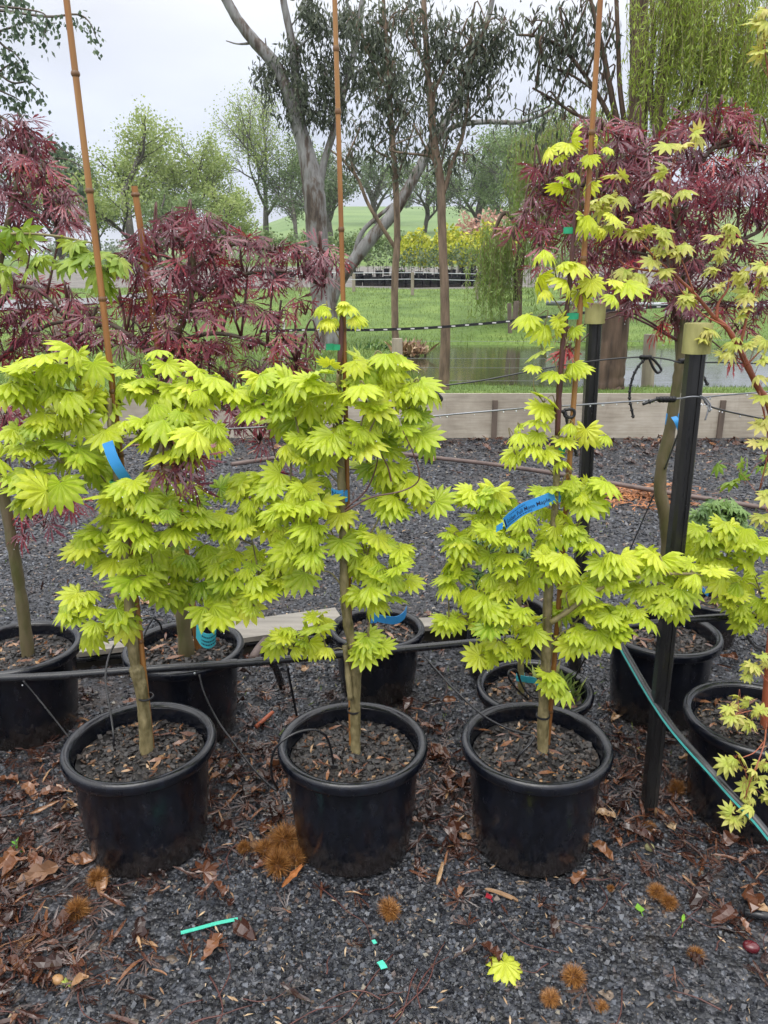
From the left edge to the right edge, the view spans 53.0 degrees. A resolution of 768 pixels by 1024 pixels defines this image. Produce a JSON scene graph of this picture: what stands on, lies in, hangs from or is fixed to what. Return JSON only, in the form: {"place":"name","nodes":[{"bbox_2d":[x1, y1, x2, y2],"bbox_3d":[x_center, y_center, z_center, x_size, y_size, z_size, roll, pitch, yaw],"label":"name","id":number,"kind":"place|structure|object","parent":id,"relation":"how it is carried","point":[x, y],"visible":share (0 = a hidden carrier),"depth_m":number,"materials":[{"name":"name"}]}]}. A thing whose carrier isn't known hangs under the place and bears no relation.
{"place":"outdoors","nodes":[
{"label":"outdoors","id":0,"kind":"place"},
{"bbox_2d":[0,283,257,309],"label":"road","id":1,"kind":"structure","parent":0,"point":[43,304],"depth_m":24.09,"materials":[{"name":"asphalt"}]},
{"bbox_2d":[0,438,767,1023],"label":"ground","id":2,"kind":"structure","parent":0,"point":[656,940],"depth_m":2.20,"materials":[{"name":"gravel"}]},
{"bbox_2d":[0,846,19,868],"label":"fallen leaf","id":3,"kind":"object","parent":2,"relation":"on","point":[10,851],"visible":0.82,"depth_m":2.30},
{"bbox_2d":[9,860,58,888],"bbox_3d":[-1.015,1.056,2.233,0.137,0.042,0.060,-6,18,-20],"label":"fallen leaf","id":4,"kind":"object","parent":2,"relation":"on","point":[44,869],"visible":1,"depth_m":2.24,"materials":[{"name":"plant"}]},
{"bbox_2d":[0,0,103,208],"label":"birch tree","id":5,"kind":"object","parent":2,"relation":"on","point":[18,76],"visible":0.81,"depth_m":5.88,"materials":[{"name":"green plant"}]},
{"bbox_2d":[0,112,109,750],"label":"potted maple","id":6,"kind":"object","parent":2,"relation":"on","point":[27,645],"visible":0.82,"depth_m":2.72,"materials":[{"name":"plant"}]},
{"bbox_2d":[0,217,134,305],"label":"potted maple","id":7,"kind":"object","parent":2,"relation":"on","point":[80,258],"visible":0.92,"depth_m":1.98,"materials":[{"name":"green plant"}]},
{"bbox_2d":[60,893,91,924],"bbox_3d":[-0.845,1.096,2.123,0.090,0.074,0.097,11,17,13],"label":"chestnut burr","id":8,"kind":"object","parent":2,"relation":"on","point":[77,905],"visible":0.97,"depth_m":2.11},
{"bbox_2d":[85,865,110,891],"bbox_3d":[-0.830,1.060,2.230,0.084,0.056,0.091,0,23,-31],"label":"chestnut burr","id":9,"kind":"object","parent":2,"relation":"on","point":[97,874],"visible":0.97,"depth_m":2.23},
{"bbox_2d":[0,0,257,877],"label":"potted maple","id":10,"kind":"object","parent":2,"relation":"on","point":[141,786],"visible":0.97,"depth_m":2.09,"materials":[{"name":"plant"}]},
{"bbox_2d":[104,617,162,746],"bbox_3d":[-0.858,0.523,2.551,0.102,0.238,0.526,1,17,2],"label":"drip tube","id":11,"kind":"object","parent":10,"relation":"attached to","point":[106,688],"visible":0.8,"depth_m":2.46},
{"bbox_2d":[45,186,355,742],"bbox_3d":[-0.542,-0.066,2.630,0.895,1.962,1.271,-12,20,-34],"label":"potted maple","id":12,"kind":"object","parent":2,"relation":"on","point":[179,640],"visible":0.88,"depth_m":2.55,"materials":[{"name":"plant"}]},
{"bbox_2d":[191,858,220,882],"bbox_3d":[-0.523,1.065,2.287,0.108,0.024,0.103,5,17,15],"label":"fallen leaf","id":13,"kind":"object","parent":2,"relation":"on","point":[206,867],"visible":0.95,"depth_m":2.28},
{"bbox_2d":[181,917,237,933],"bbox_3d":[-0.472,1.118,2.081,0.152,0.005,0.018,-5,18,-17],"label":"plastic strip","id":14,"kind":"object","parent":2,"relation":"on","point":[206,925],"visible":1,"depth_m":2.08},
{"bbox_2d":[235,840,252,853],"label":"chestnut burr","id":15,"kind":"object","parent":2,"relation":"on","point":[243,847],"visible":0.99,"depth_m":2.36},
{"bbox_2d":[251,839,279,858],"bbox_3d":[-0.364,1.030,2.344,0.097,0.075,0.092,28,44,31],"label":"chestnut burr","id":16,"kind":"object","parent":2,"relation":"on","point":[262,847],"visible":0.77,"depth_m":2.34},
{"bbox_2d":[77,607,464,668],"bbox_3d":[-0.324,0.584,3.724,2.232,0.115,0.329,-2,17,-8],"label":"timber edging","id":17,"kind":"object","parent":2,"relation":"on","point":[252,632],"visible":0.08,"depth_m":3.67,"materials":[{"name":"wood"}]},
{"bbox_2d":[77,633,330,662],"bbox_3d":[-0.810,0.626,3.567,1.226,0.030,0.032,-3,17,-11],"label":"irrigation pipe","id":18,"kind":"object","parent":17,"relation":"attached to","point":[119,655],"visible":0.11,"depth_m":3.47,"materials":[{"name":"plastic"}]},
{"bbox_2d":[261,845,294,881],"bbox_3d":[-0.311,1.036,2.279,0.108,0.098,0.121,4,16,-38],"label":"chestnut burr","id":19,"kind":"object","parent":2,"relation":"on","point":[277,863],"visible":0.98,"depth_m":2.27},
{"bbox_2d":[263,822,298,853],"bbox_3d":[-0.306,1.009,2.379,0.153,0.095,0.149,-12,18,-36],"label":"chestnut burr","id":20,"kind":"object","parent":2,"relation":"on","point":[282,837],"visible":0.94,"depth_m":2.37},
{"bbox_2d":[282,864,302,886],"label":"fallen leaf","id":21,"kind":"object","parent":2,"relation":"on","point":[292,875],"visible":1,"depth_m":2.24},
{"bbox_2d":[282,843,307,869],"bbox_3d":[-0.273,1.042,2.326,0.111,0.085,0.108,-14,6,-5],"label":"chestnut burr","id":22,"kind":"object","parent":2,"relation":"on","point":[296,854],"visible":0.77,"depth_m":2.31},
{"bbox_2d":[202,0,457,877],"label":"potted maple","id":23,"kind":"object","parent":2,"relation":"on","point":[353,814],"visible":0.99,"depth_m":2.10,"materials":[{"name":"plant"}]},
{"bbox_2d":[330,606,424,704],"bbox_3d":[-0.028,0.494,3.231,0.400,0.542,0.400,0,17,0],"label":"potted sapling","id":24,"kind":"object","parent":2,"relation":"on","point":[389,681],"visible":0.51,"depth_m":3.16,"materials":[{"name":"black plastic"}]},
{"bbox_2d":[2,497,759,777],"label":"weed sprouts","id":25,"kind":"object","parent":2,"relation":"on","point":[432,650],"visible":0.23,"depth_m":3.47,"materials":[{"name":"green plant"}]},
{"bbox_2d":[0,434,767,1023],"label":"leaf litter","id":26,"kind":"object","parent":2,"relation":"on","point":[244,928],"visible":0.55,"depth_m":2.37,"materials":[{"name":"plant"}]},
{"bbox_2d":[0,393,767,437],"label":"retaining wall","id":27,"kind":"structure","parent":2,"relation":"on","point":[619,421],"depth_m":8.49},
{"bbox_2d":[0,672,767,1023],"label":"twigs","id":28,"kind":"object","parent":2,"relation":"on","point":[222,1014],"visible":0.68,"depth_m":1.97,"materials":[{"name":"wood"}]},
{"bbox_2d":[4,441,767,1023],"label":"straw litter","id":29,"kind":"object","parent":2,"relation":"on","point":[364,889],"visible":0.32,"depth_m":2.04,"materials":[{"name":"plant"}]},
{"bbox_2d":[376,894,401,924],"bbox_3d":[0.018,1.102,2.134,0.084,0.052,0.099,11,26,-25],"label":"chestnut burr","id":30,"kind":"object","parent":2,"relation":"on","point":[389,908],"visible":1,"depth_m":2.13},
{"bbox_2d":[231,452,767,510],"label":"garden hose","id":31,"kind":"object","parent":2,"relation":"on","point":[615,483],"visible":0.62,"depth_m":6.80,"materials":[{"name":"rubber"}]},
{"bbox_2d":[459,536,542,679],"bbox_3d":[0.532,0.403,3.360,0.402,0.643,0.402,14,22,39],"label":"potted shrub","id":32,"kind":"object","parent":2,"relation":"on","point":[536,606],"visible":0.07,"depth_m":3.31,"materials":[{"name":"green plant"}]},
{"bbox_2d":[485,888,518,901],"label":"fallen leaf","id":33,"kind":"object","parent":2,"relation":"on","point":[504,894],"visible":1,"depth_m":2.19,"materials":[{"name":"plant"}]},
{"bbox_2d":[486,953,522,985],"bbox_3d":[0.310,1.159,1.955,0.100,0.030,0.100,0,17,0],"label":"fallen leaf","id":34,"kind":"object","parent":2,"relation":"on","point":[506,970],"visible":0.99,"depth_m":1.95,"materials":[{"name":"plant"}]},
{"bbox_2d":[476,596,597,715],"bbox_3d":[0.560,0.563,2.813,0.436,0.652,0.428,0,17,0],"label":"potted sapling","id":35,"kind":"object","parent":2,"relation":"on","point":[494,685],"visible":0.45,"depth_m":2.86,"materials":[{"name":"black plastic"}]},
{"bbox_2d":[507,668,538,699],"bbox_3d":[0.513,0.615,2.746,0.170,0.135,0.042,-3,17,-10],"label":"drip tube","id":36,"kind":"object","parent":35,"relation":"on","point":[516,688],"visible":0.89,"depth_m":2.75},
{"bbox_2d":[538,987,561,1008],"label":"chestnut burr","id":37,"kind":"object","parent":2,"relation":"on","point":[549,996],"visible":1,"depth_m":1.87},
{"bbox_2d":[559,961,586,989],"bbox_3d":[0.475,1.162,1.926,0.080,0.051,0.082,-28,31,-24],"label":"chestnut burr","id":38,"kind":"object","parent":2,"relation":"on","point":[574,975],"visible":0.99,"depth_m":1.92},
{"bbox_2d":[428,0,734,877],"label":"potted maple","id":39,"kind":"object","parent":2,"relation":"on","point":[534,810],"visible":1,"depth_m":2.14,"materials":[{"name":"plant"}]},
{"bbox_2d":[422,653,534,764],"bbox_3d":[0.265,0.611,2.437,0.055,0.105,0.574,-10,19,-30],"label":"drip tube","id":40,"kind":"object","parent":39,"relation":"in","point":[483,715],"visible":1,"depth_m":2.34,"materials":[{"name":"plastic"}]},
{"bbox_2d":[554,407,578,455],"bbox_3d":[0.480,-0.216,2.055,0.092,0.138,0.017,0,17,0],"label":"rubber tie","id":41,"kind":"object","parent":39,"relation":"attached to","point":[566,416],"visible":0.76,"depth_m":2.04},
{"bbox_2d":[568,303,605,673],"bbox_3d":[0.762,0.054,2.946,0.071,1.653,0.138,15,23,42],"label":"fence post","id":42,"kind":"object","parent":2,"relation":"on","point":[594,318],"visible":0.51,"depth_m":2.77,"materials":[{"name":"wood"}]},
{"bbox_2d":[438,356,767,386],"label":"fence wire","id":43,"kind":"object","parent":42,"relation":"attached to","point":[585,362],"visible":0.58,"depth_m":2.67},
{"bbox_2d":[628,355,662,417],"bbox_3d":[0.893,-0.429,2.638,0.112,0.217,0.017,0,17,0],"label":"rubber tie","id":44,"kind":"object","parent":43,"relation":"attached to","point":[650,358],"visible":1,"depth_m":2.62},
{"bbox_2d":[490,94,767,730],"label":"potted maple","id":45,"kind":"object","parent":2,"relation":"on","point":[698,648],"visible":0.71,"depth_m":2.61,"materials":[{"name":"red plant"}]},
{"bbox_2d":[512,481,758,511],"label":"pine needles","id":46,"kind":"object","parent":2,"relation":"on","point":[637,494],"visible":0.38,"depth_m":6.16,"materials":[{"name":"plant"}]},
{"bbox_2d":[645,882,667,900],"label":"chestnut burr","id":47,"kind":"object","parent":2,"relation":"on","point":[656,890],"visible":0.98,"depth_m":2.19},
{"bbox_2d":[659,892,679,911],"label":"chestnut burr","id":48,"kind":"object","parent":2,"relation":"on","point":[668,901],"visible":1,"depth_m":2.16},
{"bbox_2d":[666,778,686,796],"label":"chestnut burr","id":49,"kind":"object","parent":2,"relation":"on","point":[675,786],"visible":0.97,"depth_m":2.63},
{"bbox_2d":[641,322,713,813],"bbox_3d":[0.861,0.260,2.325,0.085,1.618,0.076,0,17,0],"label":"fence post","id":50,"kind":"object","parent":2,"relation":"on","point":[694,351],"visible":0.83,"depth_m":2.23,"materials":[{"name":"metal"}]},
{"bbox_2d":[0,397,681,443],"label":"fence wire","id":51,"kind":"object","parent":50,"relation":"attached to","point":[516,409],"visible":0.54,"depth_m":2.16,"materials":[{"name":"metal"}]},
{"bbox_2d":[642,396,676,405],"bbox_3d":[0.763,-0.308,2.132,0.095,0.026,0.018,0,17,0],"label":"rubber tie","id":52,"kind":"object","parent":51,"relation":"attached to","point":[666,399],"visible":1,"depth_m":2.13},
{"bbox_2d":[0,611,756,686],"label":"irrigation pipe","id":53,"kind":"object","parent":50,"relation":"attached to","point":[254,659],"visible":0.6,"depth_m":2.62,"materials":[{"name":"plastic"}]},
{"bbox_2d":[23,681,68,736],"bbox_3d":[-1.148,0.673,2.624,0.185,0.188,0.011,7,18,22],"label":"drip tube","id":54,"kind":"object","parent":53,"relation":"attached to","point":[47,710],"visible":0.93,"depth_m":2.62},
{"bbox_2d":[198,674,337,791],"bbox_3d":[-0.436,0.676,2.375,0.651,0.253,0.173,14,22,38],"label":"drip tube","id":55,"kind":"object","parent":53,"relation":"attached to","point":[333,767],"visible":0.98,"depth_m":2.24,"materials":[{"name":"plastic"}]},
{"bbox_2d":[286,664,297,715],"bbox_3d":[-0.317,0.615,2.651,0.035,0.198,0.008,0,17,0],"label":"drip tube","id":56,"kind":"object","parent":53,"relation":"attached to","point":[291,689],"visible":1,"depth_m":2.65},
{"bbox_2d":[630,435,676,549],"bbox_3d":[1.047,-0.031,2.990,0.041,0.936,1.499,4,17,14],"label":"stay wire","id":57,"kind":"object","parent":50,"relation":"attached to","point":[653,494],"visible":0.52,"depth_m":3.20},
{"bbox_2d":[619,642,767,842],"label":"poly pipe","id":58,"kind":"object","parent":50,"relation":"attached to","point":[723,786],"visible":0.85,"depth_m":2.26,"materials":[{"name":"plastic"}]},
{"bbox_2d":[700,400,763,419],"bbox_3d":[1.030,-0.286,2.199,0.344,0.095,0.020,-7,18,-23],"label":"fence wire","id":59,"kind":"object","parent":50,"relation":"attached to","point":[722,410],"visible":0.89,"depth_m":2.18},
{"bbox_2d":[590,7,767,843],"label":"potted maple","id":60,"kind":"object","parent":2,"relation":"on","point":[726,721],"visible":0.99,"depth_m":2.13,"materials":[{"name":"yellow plant"}]},
{"bbox_2d":[686,497,759,648],"bbox_3d":[1.569,0.281,3.636,0.341,0.716,0.272,0,17,0],"label":"potted shrub","id":61,"kind":"object","parent":2,"relation":"on","point":[727,510],"visible":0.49,"depth_m":3.55,"materials":[{"name":"green plant"}]},
{"bbox_2d":[685,513,767,636],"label":"potted maple","id":62,"kind":"object","parent":2,"relation":"on","point":[704,546],"visible":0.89,"depth_m":2.59,"materials":[{"name":"green plant"}]},
{"bbox_2d":[742,940,759,953],"bbox_3d":[0.963,1.141,2.019,0.041,0.026,0.035,0,17,0],"label":"chestnut","id":63,"kind":"object","parent":2,"relation":"on","point":[751,946],"visible":1,"depth_m":2.01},
{"bbox_2d":[741,883,764,912],"bbox_3d":[1.032,1.079,2.144,0.060,0.061,0.125,3,17,10],"label":"fallen leaf","id":64,"kind":"object","parent":2,"relation":"on","point":[751,898],"visible":1,"depth_m":2.16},
{"bbox_2d":[743,907,767,920],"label":"pipe offcut","id":65,"kind":"object","parent":2,"relation":"on","point":[760,915],"visible":1,"depth_m":2.09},
{"bbox_2d":[0,206,767,392],"bbox_3d":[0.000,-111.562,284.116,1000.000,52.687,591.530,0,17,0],"label":"grass bank","id":66,"kind":"structure","parent":0,"point":[358,217],"depth_m":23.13,"materials":[{"name":"plant"}]},
{"bbox_2d":[0,131,80,259],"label":"deciduous tree","id":67,"kind":"object","parent":66,"relation":"on","point":[59,253],"visible":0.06,"depth_m":67.16,"materials":[{"name":"green plant"}]},
{"bbox_2d":[32,146,122,250],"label":"deciduous tree","id":68,"kind":"object","parent":66,"relation":"on","point":[92,176],"visible":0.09,"depth_m":60.34,"materials":[{"name":"green plant"}]},
{"bbox_2d":[5,94,229,261],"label":"deciduous tree","id":69,"kind":"object","parent":66,"relation":"on","point":[127,176],"visible":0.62,"depth_m":56.72,"materials":[{"name":"green plant"}]},
{"bbox_2d":[133,182,225,264],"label":"deciduous tree","id":70,"kind":"object","parent":66,"relation":"on","point":[161,204],"visible":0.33,"depth_m":52.26,"materials":[{"name":"green plant"}]},
{"bbox_2d":[146,115,241,258],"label":"deciduous tree","id":71,"kind":"object","parent":66,"relation":"on","point":[205,177],"visible":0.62,"depth_m":61.52,"materials":[{"name":"green plant"}]},
{"bbox_2d":[200,179,262,251],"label":"deciduous tree","id":72,"kind":"object","parent":66,"relation":"on","point":[233,206],"visible":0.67,"depth_m":57.29,"materials":[{"name":"green plant"}]},
{"bbox_2d":[203,76,345,239],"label":"deciduous tree","id":73,"kind":"object","parent":66,"relation":"on","point":[250,132],"visible":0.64,"depth_m":81.35,"materials":[{"name":"green plant"}]},
{"bbox_2d":[246,132,328,239],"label":"deciduous tree","id":74,"kind":"object","parent":66,"relation":"on","point":[276,187],"visible":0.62,"depth_m":82.55,"materials":[{"name":"green plant"}]},
{"bbox_2d":[277,145,364,243],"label":"deciduous tree","id":75,"kind":"object","parent":66,"relation":"on","point":[331,189],"visible":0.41,"depth_m":72.20,"materials":[{"name":"green plant"}]},
{"bbox_2d":[344,231,356,275],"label":"potted shrub","id":76,"kind":"object","parent":66,"relation":"on","point":[349,239],"visible":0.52,"depth_m":39.27,"materials":[{"name":"green plant"}]},
{"bbox_2d":[362,248,372,285],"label":"potted shrub","id":77,"kind":"object","parent":66,"relation":"on","point":[366,282],"visible":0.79,"depth_m":32.94,"materials":[{"name":"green plant"}]},
{"bbox_2d":[356,338,391,350],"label":"leafy weed","id":78,"kind":"object","parent":66,"relation":"on","point":[376,347],"visible":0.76,"depth_m":15.25,"materials":[{"name":"green plant"}]},
{"bbox_2d":[329,143,421,223],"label":"deciduous tree","id":79,"kind":"object","parent":66,"relation":"on","point":[366,173],"visible":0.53,"depth_m":107.11,"materials":[{"name":"green plant"}]},
{"bbox_2d":[324,0,429,337],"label":"gum tree","id":80,"kind":"object","parent":66,"relation":"on","point":[392,83],"visible":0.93,"depth_m":11.01,"materials":[{"name":"green plant"}]},
{"bbox_2d":[373,236,385,276],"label":"potted shrub","id":81,"kind":"object","parent":66,"relation":"on","point":[380,242],"visible":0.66,"depth_m":37.59,"materials":[{"name":"green plant"}]},
{"bbox_2d":[374,251,384,285],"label":"potted shrub","id":82,"kind":"object","parent":66,"relation":"on","point":[380,282],"visible":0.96,"depth_m":32.94,"materials":[{"name":"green plant"}]},
{"bbox_2d":[4,179,765,258],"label":"woods","id":83,"kind":"object","parent":66,"relation":"on","point":[105,249],"visible":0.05,"depth_m":258.00,"materials":[{"name":"green plant"}]},
{"bbox_2d":[295,272,477,299],"bbox_3d":[-0.133,-7.909,26.865,7.161,0.902,2.588,4,17,12],"label":"yard fence","id":84,"kind":"object","parent":66,"relation":"on","point":[353,279],"visible":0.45,"depth_m":26.32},
{"bbox_2d":[221,0,557,349],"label":"gum tree","id":85,"kind":"object","parent":66,"relation":"on","point":[296,94],"visible":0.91,"depth_m":14.29,"materials":[{"name":"grey plant"}]},
{"bbox_2d":[398,253,405,287],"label":"potted shrub","id":86,"kind":"object","parent":66,"relation":"on","point":[401,283],"visible":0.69,"depth_m":31.45,"materials":[{"name":"green plant"}]},
{"bbox_2d":[400,237,412,275],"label":"potted shrub","id":87,"kind":"object","parent":66,"relation":"on","point":[404,245],"visible":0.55,"depth_m":34.43,"materials":[{"name":"yellow plant"}]},
{"bbox_2d":[384,338,439,357],"bbox_3d":[0.439,-3.069,14.738,1.073,0.575,0.919,9,19,29],"label":"dry tussock","id":88,"kind":"object","parent":66,"relation":"on","point":[411,348],"visible":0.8,"depth_m":14.56,"materials":[{"name":"plant"}]},
{"bbox_2d":[405,241,420,275],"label":"potted shrub","id":89,"kind":"object","parent":66,"relation":"on","point":[413,249],"visible":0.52,"depth_m":34.47,"materials":[{"name":"yellow plant"}]},
{"bbox_2d":[414,247,422,287],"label":"potted shrub","id":90,"kind":"object","parent":66,"relation":"on","point":[418,283],"visible":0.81,"depth_m":31.44,"materials":[{"name":"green plant"}]},
{"bbox_2d":[411,225,426,274],"bbox_3d":[1.645,-12.322,36.518,0.995,2.467,0.932,8,19,25],"label":"potted shrub","id":91,"kind":"object","parent":66,"relation":"on","point":[419,232],"visible":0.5,"depth_m":36.26,"materials":[{"name":"yellow plant"}]},
{"bbox_2d":[377,138,467,232],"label":"deciduous tree","id":92,"kind":"object","parent":66,"relation":"on","point":[429,199],"visible":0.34,"depth_m":87.06,"materials":[{"name":"green plant"}]},
{"bbox_2d":[420,251,431,286],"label":"potted shrub","id":93,"kind":"object","parent":66,"relation":"on","point":[426,283],"visible":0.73,"depth_m":31.43,"materials":[{"name":"green plant"}]},
{"bbox_2d":[428,246,439,286],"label":"potted shrub","id":94,"kind":"object","parent":66,"relation":"on","point":[434,283],"visible":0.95,"depth_m":31.42,"materials":[{"name":"green plant"}]},
{"bbox_2d":[374,0,530,389],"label":"gum tree","id":95,"kind":"object","parent":66,"relation":"on","point":[472,46],"visible":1,"depth_m":8.35,"materials":[{"name":"green plant"}]},
{"bbox_2d":[453,245,463,286],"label":"potted shrub","id":96,"kind":"object","parent":66,"relation":"on","point":[458,283],"visible":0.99,"depth_m":31.41,"materials":[{"name":"green plant"}]},
{"bbox_2d":[455,210,471,271],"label":"potted shrub","id":97,"kind":"object","parent":66,"relation":"on","point":[462,226],"visible":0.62,"depth_m":42.59,"materials":[{"name":"pink plant"}]},
{"bbox_2d":[419,130,508,233],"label":"deciduous tree","id":98,"kind":"object","parent":66,"relation":"on","point":[471,210],"visible":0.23,"depth_m":84.10,"materials":[{"name":"green plant"}]},
{"bbox_2d":[450,118,522,224],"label":"deciduous tree","id":99,"kind":"object","parent":66,"relation":"on","point":[482,166],"visible":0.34,"depth_m":77.64,"materials":[{"name":"green plant"}]},
{"bbox_2d":[474,95,576,251],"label":"deciduous tree","id":100,"kind":"object","parent":66,"relation":"on","point":[505,145],"visible":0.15,"depth_m":64.02,"materials":[{"name":"green plant"}]},
{"bbox_2d":[462,94,625,327],"bbox_3d":[4.199,-7.254,19.160,4.439,5.726,3.092,0,17,0],"label":"willow tree","id":101,"kind":"object","parent":66,"relation":"on","point":[493,274],"visible":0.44,"depth_m":19.07,"materials":[{"name":"green plant"}]},
{"bbox_2d":[498,0,649,389],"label":"gum tree","id":102,"kind":"object","parent":66,"relation":"on","point":[614,337],"visible":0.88,"depth_m":8.45,"materials":[{"name":"green plant"}]},
{"bbox_2d":[392,334,767,386],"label":"wire fence","id":103,"kind":"object","parent":66,"relation":"on","point":[648,374],"visible":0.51,"depth_m":9.99,"materials":[{"name":"metal"}]},
{"bbox_2d":[545,118,694,258],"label":"deciduous tree","id":104,"kind":"object","parent":66,"relation":"on","point":[613,190],"visible":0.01,"depth_m":53.09,"materials":[{"name":"green plant"}]},
{"bbox_2d":[546,301,765,317],"bbox_3d":[7.820,-5.284,20.341,7.090,0.575,0.120,0,17,0],"label":"pipe rail","id":105,"kind":"object","parent":66,"relation":"on","point":[551,303],"visible":0.16,"depth_m":20.24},
{"bbox_2d":[604,0,767,389],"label":"willow tree","id":106,"kind":"object","parent":66,"relation":"on","point":[689,39],"visible":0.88,"depth_m":7.64,"materials":[{"name":"green plant"}]},
{"bbox_2d":[0,0,767,256],"label":"sky","id":107,"kind":"structure","parent":0,"point":[176,54],"materials":[{"name":"white"}]},
{"bbox_2d":[259,300,767,332],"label":"fence tape","id":108,"kind":"object","parent":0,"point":[457,325],"visible":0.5,"depth_m":8.76,"materials":[{"name":"black plastic"}]},
{"bbox_2d":[407,345,767,386],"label":"pond water","id":109,"kind":"structure","parent":0,"point":[465,370],"depth_m":13.23,"materials":[{"name":"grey liquid"}]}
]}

